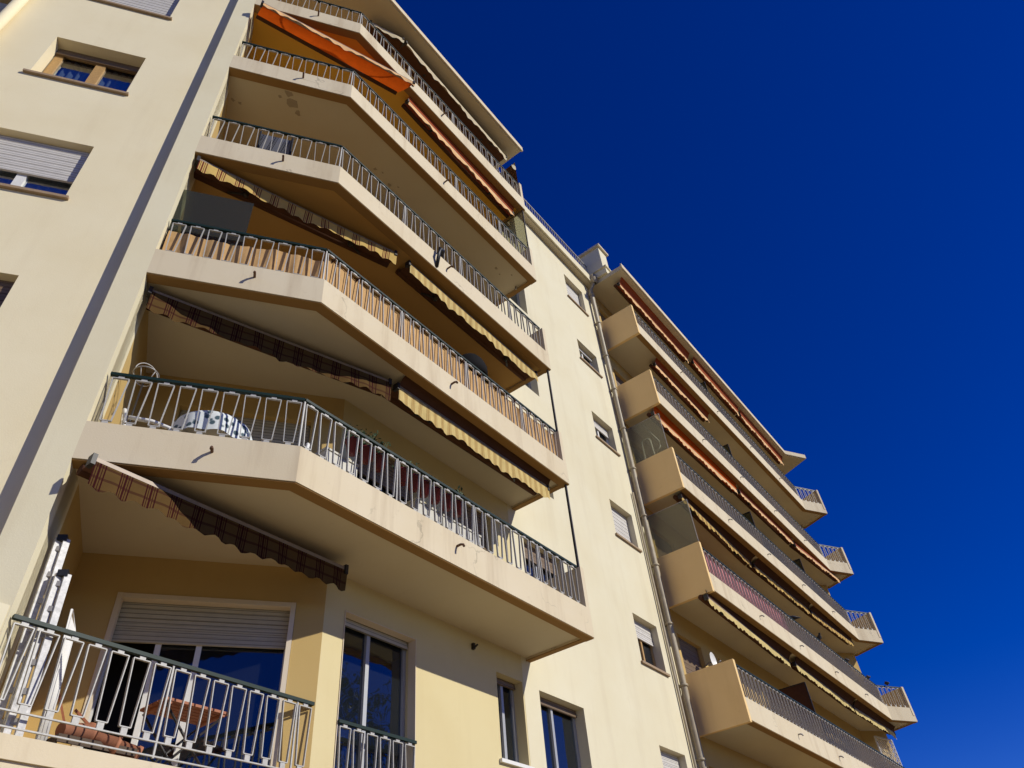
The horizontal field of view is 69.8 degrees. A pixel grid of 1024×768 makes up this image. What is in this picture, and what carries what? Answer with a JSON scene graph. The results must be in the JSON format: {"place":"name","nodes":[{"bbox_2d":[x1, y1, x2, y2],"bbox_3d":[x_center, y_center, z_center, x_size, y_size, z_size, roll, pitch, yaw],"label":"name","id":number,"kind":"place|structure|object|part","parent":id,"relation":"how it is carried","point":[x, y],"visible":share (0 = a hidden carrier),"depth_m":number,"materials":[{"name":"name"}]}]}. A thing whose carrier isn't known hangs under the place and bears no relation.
{"place":"outdoors","nodes":[
{"label":"outdoors","id":0,"kind":"place"},
{"bbox_2d":[256,131,293,154],"bbox_3d":[-4.014,-3.662,12.241,0.560,1.119,0.508,9,-44,-16],"label":"deck chair","id":1,"kind":"object","parent":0,"point":[276,141],"visible":0.23,"depth_m":12.39,"materials":[{"name":"blue fabric"}]},
{"bbox_2d":[457,353,487,383],"bbox_3d":[-0.734,0.226,13.286,0.680,2.090,0.680,-30,-48,24],"label":"parasol","id":2,"kind":"object","parent":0,"point":[477,361],"visible":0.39,"depth_m":13.53,"materials":[{"name":"black fabric"}]},
{"bbox_2d":[395,0,1023,767],"label":"sky","id":3,"kind":"structure","parent":0,"point":[824,198],"materials":[{"name":"blue"}]},
{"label":"pavement","id":4,"kind":"structure","parent":0,"visible":0},
{"bbox_2d":[0,0,917,767],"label":"apartment building","id":5,"kind":"structure","parent":4,"relation":"on","point":[572,620],"depth_m":11.18,"materials":[{"name":"paint"}]},
{"bbox_2d":[0,280,14,306],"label":"window","id":6,"kind":"structure","parent":5,"relation":"in","point":[5,286],"depth_m":8.72,"materials":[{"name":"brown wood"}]},
{"bbox_2d":[0,534,70,732],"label":"ladder","id":7,"kind":"object","parent":5,"relation":"on","point":[57,554],"visible":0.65,"depth_m":6.55,"materials":[{"name":"metal"}]},
{"bbox_2d":[2,569,71,736],"bbox_3d":[-4.056,2.283,6.303,0.176,1.450,0.144,9,-44,-16],"label":"ladder","id":8,"kind":"object","parent":5,"relation":"on","point":[38,663],"visible":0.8,"depth_m":6.28,"materials":[{"name":"metal"}]},
{"bbox_2d":[0,135,89,200],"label":"window","id":9,"kind":"structure","parent":5,"relation":"in","point":[26,166],"depth_m":10.36,"materials":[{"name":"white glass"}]},
{"bbox_2d":[35,609,75,740],"bbox_3d":[-4.036,2.643,6.505,0.084,1.186,0.402,8,-44,-16],"label":"drying rack","id":10,"kind":"object","parent":5,"relation":"on","point":[44,726],"visible":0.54,"depth_m":6.53,"materials":[{"name":"white plastic"}]},
{"bbox_2d":[23,49,139,95],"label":"window","id":11,"kind":"structure","parent":5,"relation":"in","point":[67,66],"depth_m":12.56,"materials":[{"name":"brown wood"}]},
{"bbox_2d":[46,733,137,756],"bbox_3d":[-3.756,3.295,6.506,0.298,0.162,0.740,-30,-48,24],"label":"planter","id":12,"kind":"object","parent":5,"relation":"on","point":[53,740],"visible":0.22,"depth_m":6.41,"materials":[{"name":"orange ceramic"}]},
{"bbox_2d":[55,722,98,739],"bbox_3d":[-3.895,3.101,6.570,0.190,0.194,0.339,-21,-44,15],"label":"clay pot","id":13,"kind":"object","parent":12,"relation":"on","point":[62,728],"visible":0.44,"depth_m":6.51,"materials":[{"name":"ceramic"}]},
{"bbox_2d":[58,693,64,720],"bbox_3d":[-4.016,2.933,6.549,0.225,0.459,0.040,11,-45,-18],"label":"stake","id":14,"kind":"object","parent":13,"relation":"in","point":[62,711],"visible":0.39,"depth_m":6.55,"materials":[{"name":"red wood"}]},
{"bbox_2d":[74,709,88,722],"bbox_3d":[-3.849,3.118,6.688,0.327,0.278,0.040,13,-46,-20],"label":"stake","id":15,"kind":"object","parent":13,"relation":"in","point":[78,713],"visible":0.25,"depth_m":6.70,"materials":[{"name":"red wood"}]},
{"bbox_2d":[93,732,122,753],"bbox_3d":[-3.628,3.216,6.561,0.236,0.174,0.157,25,-51,-30],"label":"clay pot","id":16,"kind":"object","parent":12,"relation":"on","point":[109,740],"visible":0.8,"depth_m":6.54,"materials":[{"name":"ceramic"}]},
{"bbox_2d":[115,740,143,758],"bbox_3d":[-3.538,3.365,6.711,0.292,0.210,0.168,23,-50,-28],"label":"clay pot","id":17,"kind":"object","parent":12,"relation":"in","point":[140,748],"visible":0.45,"depth_m":6.71,"materials":[{"name":"ceramic"}]},
{"bbox_2d":[92,0,179,20],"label":"window","id":18,"kind":"structure","parent":5,"relation":"in","point":[163,9],"depth_m":14.18,"materials":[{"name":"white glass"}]},
{"bbox_2d":[128,362,158,421],"bbox_3d":[-4.305,0.347,8.308,0.312,1.586,0.320,-30,-48,24],"label":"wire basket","id":19,"kind":"object","parent":5,"relation":"on","point":[140,390],"visible":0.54,"depth_m":8.62,"materials":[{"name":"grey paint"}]},
{"bbox_2d":[120,408,170,430],"bbox_3d":[-4.174,0.726,8.242,0.613,0.925,0.588,16,-47,-23],"label":"garden chair","id":20,"kind":"object","parent":5,"relation":"on","point":[140,419],"visible":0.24,"depth_m":8.21,"materials":[{"name":"white plastic"}]},
{"bbox_2d":[140,697,227,767],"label":"folding table","id":21,"kind":"object","parent":5,"relation":"on","point":[174,710],"visible":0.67,"depth_m":7.29,"materials":[{"name":"red wood"}]},
{"bbox_2d":[72,592,295,767],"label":"patio window","id":22,"kind":"structure","parent":5,"relation":"in","point":[238,639],"depth_m":8.57,"materials":[{"name":"blue glass"}]},
{"bbox_2d":[171,410,251,439],"bbox_3d":[-3.511,0.888,8.399,0.966,0.790,0.978,-30,-48,24],"label":"round table","id":23,"kind":"object","parent":5,"relation":"on","point":[212,427],"visible":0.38,"depth_m":8.30,"materials":[{"name":"white plastic"}]},
{"bbox_2d":[76,453,348,590],"bbox_3d":[-3.158,1.661,8.027,0.426,0.444,3.226,-31,-48,25],"label":"awning","id":24,"kind":"object","parent":5,"relation":"attached to","point":[101,475],"visible":1,"depth_m":7.75,"materials":[{"name":"brown fabric"}]},
{"bbox_2d":[179,410,309,446],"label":"patio window","id":25,"kind":"structure","parent":5,"relation":"in","point":[290,428],"depth_m":10.62,"materials":[{"name":"glass"}]},
{"bbox_2d":[146,286,391,399],"bbox_3d":[-3.273,-0.406,10.068,3.433,0.495,0.429,23,-50,-28],"label":"awning","id":26,"kind":"object","parent":5,"relation":"attached to","point":[199,318],"visible":1,"depth_m":9.88,"materials":[{"name":"brown fabric"}]},
{"bbox_2d":[194,155,397,267],"bbox_3d":[-3.476,-2.664,11.944,3.411,0.413,0.425,23,-50,-28],"label":"awning","id":27,"kind":"object","parent":5,"relation":"attached to","point":[220,179],"visible":1,"depth_m":11.87,"materials":[{"name":"brown fabric"}]},
{"bbox_2d":[256,0,414,94],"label":"awning","id":28,"kind":"object","parent":5,"relation":"attached to","point":[380,75],"visible":1,"depth_m":15.48,"materials":[{"name":"orange fabric"}]},
{"bbox_2d":[257,610,415,767],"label":"patio window","id":29,"kind":"structure","parent":5,"relation":"in","point":[371,694],"depth_m":9.77,"materials":[{"name":"metal"}]},
{"bbox_2d":[315,447,358,477],"bbox_3d":[-2.205,1.250,8.978,0.356,0.760,0.540,-30,-48,24],"label":"cabinet","id":30,"kind":"object","parent":5,"relation":"on","point":[337,459],"visible":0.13,"depth_m":9.07,"materials":[{"name":"white plastic"}]},
{"bbox_3d":[-2.152,1.120,8.827,0.029,0.680,0.240,-30,-48,24],"label":"door","id":31,"kind":"part","parent":30,"relation":"part of","materials":[{"name":"white plastic"}]},
{"bbox_3d":[-1.999,1.244,8.981,0.029,0.680,0.240,-30,-48,24],"label":"door","id":32,"kind":"part","parent":30,"relation":"part of","materials":[{"name":"white laminate"}]},
{"bbox_2d":[344,424,362,456],"bbox_3d":[-2.020,0.720,9.300,0.267,0.404,0.283,-3,-42,-4],"label":"planter","id":33,"kind":"object","parent":5,"relation":"hanging from","point":[352,443],"visible":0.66,"depth_m":9.21,"materials":[{"name":"metal"}]},
{"bbox_2d":[162,231,555,454],"bbox_3d":[-1.598,-0.617,11.663,7.520,0.715,0.951,30,-53,-33],"label":"privacy screen","id":34,"kind":"object","parent":5,"relation":"attached to","point":[281,259],"visible":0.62,"depth_m":10.64,"materials":[{"name":"beige fabric"}]},
{"bbox_2d":[357,429,377,464],"bbox_3d":[-1.873,0.793,9.488,0.297,0.525,0.279,-30,-48,24],"label":"planter","id":35,"kind":"object","parent":5,"relation":"hanging from","point":[365,453],"visible":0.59,"depth_m":9.36,"materials":[{"name":"metal"}]},
{"bbox_2d":[372,438,390,472],"bbox_3d":[-1.725,0.923,9.620,0.277,0.487,0.303,27,-52,-31],"label":"planter","id":36,"kind":"object","parent":5,"relation":"hanging from","point":[378,459],"visible":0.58,"depth_m":9.49,"materials":[{"name":"metal"}]},
{"bbox_2d":[356,450,410,501],"bbox_3d":[-2.252,2.121,11.016,0.800,2.250,1.890,-30,-48,24],"label":"patio window","id":37,"kind":"structure","parent":5,"relation":"in","point":[391,463],"depth_m":11.41,"materials":[{"name":"glass"}]},
{"bbox_2d":[368,20,404,53],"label":"awning","id":38,"kind":"object","parent":5,"relation":"attached to","point":[395,41],"visible":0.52,"depth_m":18.34,"materials":[{"name":"brown fabric"}]},
{"bbox_2d":[392,463,413,485],"bbox_3d":[-1.457,1.202,9.826,0.295,0.313,0.267,-30,-48,24],"label":"planter","id":39,"kind":"object","parent":5,"relation":"hanging from","point":[403,470],"visible":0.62,"depth_m":9.74,"materials":[{"name":"metal"}]},
{"bbox_2d":[408,461,423,492],"bbox_3d":[-1.343,1.264,9.992,0.295,0.427,0.259,5,-43,-12],"label":"planter","id":40,"kind":"object","parent":5,"relation":"hanging from","point":[414,482],"visible":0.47,"depth_m":9.87,"materials":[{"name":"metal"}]},
{"bbox_2d":[405,498,439,521],"bbox_3d":[-1.248,2.028,9.942,0.356,0.760,0.530,-30,-48,24],"label":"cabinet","id":41,"kind":"object","parent":5,"relation":"on","point":[420,511],"visible":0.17,"depth_m":10.03,"materials":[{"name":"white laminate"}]},
{"bbox_3d":[-1.194,1.899,9.793,0.029,0.680,0.235,-30,-48,24],"label":"door","id":42,"kind":"part","parent":41,"relation":"part of","materials":[{"name":"white laminate"}]},
{"bbox_3d":[-1.044,2.020,9.944,0.029,0.680,0.235,-30,-48,24],"label":"door","id":43,"kind":"part","parent":41,"relation":"part of","materials":[{"name":"white laminate"}]},
{"bbox_2d":[419,475,432,497],"bbox_3d":[-1.212,1.414,10.066,0.284,0.283,0.287,-17,-43,11],"label":"planter","id":44,"kind":"object","parent":5,"relation":"hanging from","point":[426,486],"visible":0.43,"depth_m":9.99,"materials":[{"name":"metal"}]},
{"bbox_2d":[428,485,442,504],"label":"planter","id":45,"kind":"object","parent":5,"relation":"hanging from","point":[437,494],"visible":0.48,"depth_m":10.13,"materials":[{"name":"plastic"}]},
{"bbox_2d":[393,490,486,550],"bbox_3d":[-1.100,3.058,12.178,0.800,2.250,1.900,-30,-48,24],"label":"patio window","id":46,"kind":"structure","parent":5,"relation":"in","point":[468,509],"depth_m":12.73,"materials":[{"name":"glass"}]},
{"bbox_2d":[442,488,453,511],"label":"planter","id":47,"kind":"object","parent":5,"relation":"hanging from","point":[448,501],"visible":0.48,"depth_m":10.28,"materials":[{"name":"plastic"}]},
{"bbox_2d":[393,40,506,165],"bbox_3d":[-1.585,-7.417,19.798,0.526,0.351,4.185,-30,-47,24],"label":"awning","id":48,"kind":"object","parent":5,"relation":"attached to","point":[414,60],"visible":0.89,"depth_m":19.67,"materials":[{"name":"brown fabric"}]},
{"bbox_2d":[447,485,464,517],"bbox_3d":[-0.794,1.698,10.537,0.306,0.433,0.260,-16,-43,10],"label":"planter","id":49,"kind":"object","parent":5,"relation":"hanging from","point":[458,504],"visible":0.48,"depth_m":10.43,"materials":[{"name":"plastic"}]},
{"bbox_2d":[401,96,513,217],"bbox_3d":[-1.248,-5.385,17.862,0.318,0.463,3.986,-30,-48,24],"label":"awning","id":50,"kind":"object","parent":5,"relation":"attached to","point":[455,154],"visible":1,"depth_m":17.77,"materials":[{"name":"orange fabric"}]},
{"bbox_2d":[440,513,480,544],"bbox_3d":[-0.815,2.380,10.379,0.356,0.760,0.870,-30,-48,24],"label":"cabinet","id":51,"kind":"object","parent":5,"relation":"on","point":[459,527],"visible":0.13,"depth_m":10.46,"materials":[{"name":"white plastic"}]},
{"bbox_3d":[-0.812,2.209,10.178,0.029,0.680,0.405,-30,-48,24],"label":"door","id":52,"kind":"part","parent":51,"relation":"part of","materials":[{"name":"white plastic"}]},
{"bbox_3d":[-0.558,2.415,10.434,0.029,0.680,0.405,-30,-48,24],"label":"door","id":53,"kind":"part","parent":51,"relation":"part of","materials":[{"name":"white laminate"}]},
{"bbox_2d":[382,376,549,498],"bbox_3d":[-0.626,1.072,12.051,0.520,0.489,3.801,-30,-48,24],"label":"awning","id":54,"kind":"object","parent":5,"relation":"attached to","point":[415,407],"visible":0.99,"depth_m":11.87,"materials":[{"name":"brown fabric"}]},
{"bbox_2d":[395,260,538,382],"bbox_3d":[-0.779,-1.023,14.058,0.429,0.418,3.846,-30,-48,24],"label":"awning","id":55,"kind":"object","parent":5,"relation":"attached to","point":[424,286],"visible":1,"depth_m":13.92,"materials":[{"name":"yellow fabric"}]},
{"bbox_2d":[501,221,510,238],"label":"window","id":56,"kind":"structure","parent":5,"relation":"in","point":[507,224],"depth_m":22.48,"materials":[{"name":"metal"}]},
{"bbox_2d":[510,293,519,306],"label":"window","id":57,"kind":"structure","parent":5,"relation":"in","point":[515,298],"depth_m":20.07,"materials":[{"name":"metal"}]},
{"bbox_2d":[497,678,534,767],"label":"window","id":58,"kind":"structure","parent":5,"relation":"in","point":[503,687],"depth_m":11.05,"materials":[{"name":"metal"}]},
{"bbox_2d":[498,693,580,767],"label":"window","id":59,"kind":"structure","parent":5,"relation":"in","point":[558,721],"depth_m":12.56,"materials":[{"name":"glass"}]},
{"bbox_2d":[524,543,555,581],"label":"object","id":60,"kind":"structure","parent":5,"relation":"in","point":[525,545],"depth_m":14.21,"materials":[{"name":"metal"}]},
{"bbox_2d":[566,283,588,316],"bbox_3d":[1.988,-2.846,23.693,0.240,1.161,1.180,-30,-48,24],"label":"window","id":61,"kind":"structure","parent":5,"relation":"in","point":[572,294],"depth_m":23.90,"materials":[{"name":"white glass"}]},
{"bbox_2d":[579,348,602,377],"bbox_3d":[1.921,-0.562,21.918,1.000,0.865,1.660,-30,-48,24],"label":"window","id":62,"kind":"structure","parent":5,"relation":"in","point":[584,357],"depth_m":21.94,"materials":[{"name":"white glass"}]},
{"bbox_2d":[593,419,620,456],"bbox_3d":[2.151,1.537,19.997,1.000,0.955,1.660,-30,-48,24],"label":"window","id":63,"kind":"structure","parent":5,"relation":"in","point":[601,434],"depth_m":20.07,"materials":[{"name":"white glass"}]},
{"bbox_2d":[614,373,623,385],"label":"patio window","id":64,"kind":"structure","parent":5,"relation":"in","point":[618,380],"depth_m":23.39,"materials":[{"name":"metal"}]},
{"bbox_2d":[611,507,641,552],"bbox_3d":[2.683,3.478,17.906,0.240,1.041,1.180,-30,-48,24],"label":"window","id":65,"kind":"structure","parent":5,"relation":"in","point":[620,522],"depth_m":18.07,"materials":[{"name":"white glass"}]},
{"bbox_2d":[632,446,646,463],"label":"patio window","id":66,"kind":"structure","parent":5,"relation":"in","point":[638,456],"depth_m":21.58,"materials":[{"name":"glass"}]},
{"bbox_2d":[641,425,660,458],"bbox_3d":[3.972,2.091,20.504,0.586,2.507,0.044,-30,-48,24],"label":"clothes rack","id":67,"kind":"object","parent":5,"relation":"on","point":[650,443],"visible":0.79,"depth_m":20.85,"materials":[{"name":"white plastic"}]},
{"bbox_2d":[614,277,689,362],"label":"awning","id":68,"kind":"object","parent":5,"relation":"attached to","point":[649,316],"visible":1,"depth_m":26.30,"materials":[{"name":"orange fabric"}]},
{"bbox_2d":[634,620,670,676],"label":"window","id":69,"kind":"structure","parent":5,"relation":"in","point":[643,633],"depth_m":16.21,"materials":[{"name":"white wood"}]},
{"bbox_2d":[652,531,671,556],"bbox_3d":[4.004,4.517,19.368,0.035,1.091,1.214,-30,-48,24],"label":"patio window","id":70,"kind":"structure","parent":5,"relation":"in","point":[663,548],"depth_m":19.54,"materials":[{"name":"glass"}]},
{"bbox_2d":[660,751,679,767],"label":"window","id":71,"kind":"structure","parent":5,"relation":"in","point":[669,761],"depth_m":14.48,"materials":[{"name":"white plastic"}]},
{"bbox_2d":[649,358,708,421],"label":"awning","id":72,"kind":"object","parent":5,"relation":"attached to","point":[677,388],"visible":1,"depth_m":24.88,"materials":[{"name":"orange fabric"}]},
{"bbox_2d":[678,637,701,673],"bbox_3d":[4.278,7.016,17.081,0.035,2.092,1.214,-30,-48,24],"label":"patio window","id":73,"kind":"structure","parent":5,"relation":"in","point":[690,656],"depth_m":17.57,"materials":[{"name":"glass"}]},
{"bbox_2d":[647,406,737,493],"bbox_3d":[5.670,2.200,22.673,0.340,0.464,5.548,-30,-48,24],"label":"awning","id":74,"kind":"object","parent":5,"relation":"attached to","point":[672,430],"visible":0.98,"depth_m":22.45,"materials":[{"name":"orange fabric"}]},
{"bbox_2d":[703,652,720,667],"bbox_3d":[4.788,6.653,17.623,0.334,0.391,0.365,4,-43,-11],"label":"satellite dish","id":75,"kind":"object","parent":5,"relation":"attached to","point":[713,660],"visible":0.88,"depth_m":17.66,"materials":[{"name":"white plastic"}]},
{"bbox_2d":[688,357,738,415],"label":"awning","id":76,"kind":"object","parent":5,"relation":"attached to","point":[701,372],"visible":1,"depth_m":29.26,"materials":[{"name":"orange fabric"}]},
{"bbox_2d":[673,492,754,566],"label":"awning","id":77,"kind":"object","parent":5,"relation":"attached to","point":[738,550],"visible":0.97,"depth_m":20.69,"materials":[{"name":"brown fabric"}]},
{"bbox_2d":[705,555,779,622],"bbox_3d":[6.140,5.558,19.307,0.048,0.673,5.180,-30,-48,24],"label":"privacy screen","id":78,"kind":"object","parent":5,"relation":"on","point":[737,584],"visible":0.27,"depth_m":19.03,"materials":[{"name":"pink fabric"}]},
{"bbox_2d":[698,590,791,666],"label":"awning","id":79,"kind":"object","parent":5,"relation":"attached to","point":[705,599],"visible":1,"depth_m":18.62,"materials":[{"name":"yellow fabric"}]},
{"bbox_2d":[735,410,783,464],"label":"awning","id":80,"kind":"object","parent":5,"relation":"attached to","point":[756,434],"visible":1,"depth_m":32.04,"materials":[{"name":"orange fabric"}]},
{"bbox_2d":[733,487,793,544],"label":"awning","id":81,"kind":"object","parent":5,"relation":"attached to","point":[761,514],"visible":1,"depth_m":25.80,"materials":[{"name":"orange fabric"}]},
{"bbox_2d":[747,558,810,613],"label":"awning","id":82,"kind":"object","parent":5,"relation":"attached to","point":[776,578],"visible":1,"depth_m":23.47,"materials":[{"name":"brown fabric"}]},
{"bbox_2d":[789,541,840,581],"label":"awning","id":83,"kind":"object","parent":5,"relation":"attached to","point":[802,552],"visible":1,"depth_m":28.50,"materials":[{"name":"orange fabric"}]},
{"bbox_2d":[789,656,854,711],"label":"awning","id":84,"kind":"object","parent":5,"relation":"attached to","point":[826,685],"visible":1,"depth_m":22.07,"materials":[{"name":"yellow fabric"}]},
{"bbox_2d":[804,606,853,645],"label":"awning","id":85,"kind":"object","parent":5,"relation":"attached to","point":[816,614],"visible":0.97,"depth_m":26.14,"materials":[{"name":"brown fabric"}]},
{"bbox_2d":[847,700,895,737],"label":"awning","id":86,"kind":"object","parent":5,"relation":"attached to","point":[873,718],"visible":0.98,"depth_m":25.02,"materials":[{"name":"brown fabric"}]},
{"bbox_2d":[874,736,901,767],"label":"trellis","id":87,"kind":"object","parent":5,"relation":"attached to","point":[887,750],"visible":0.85,"depth_m":26.03,"materials":[{"name":"white plastic"}]}
]}

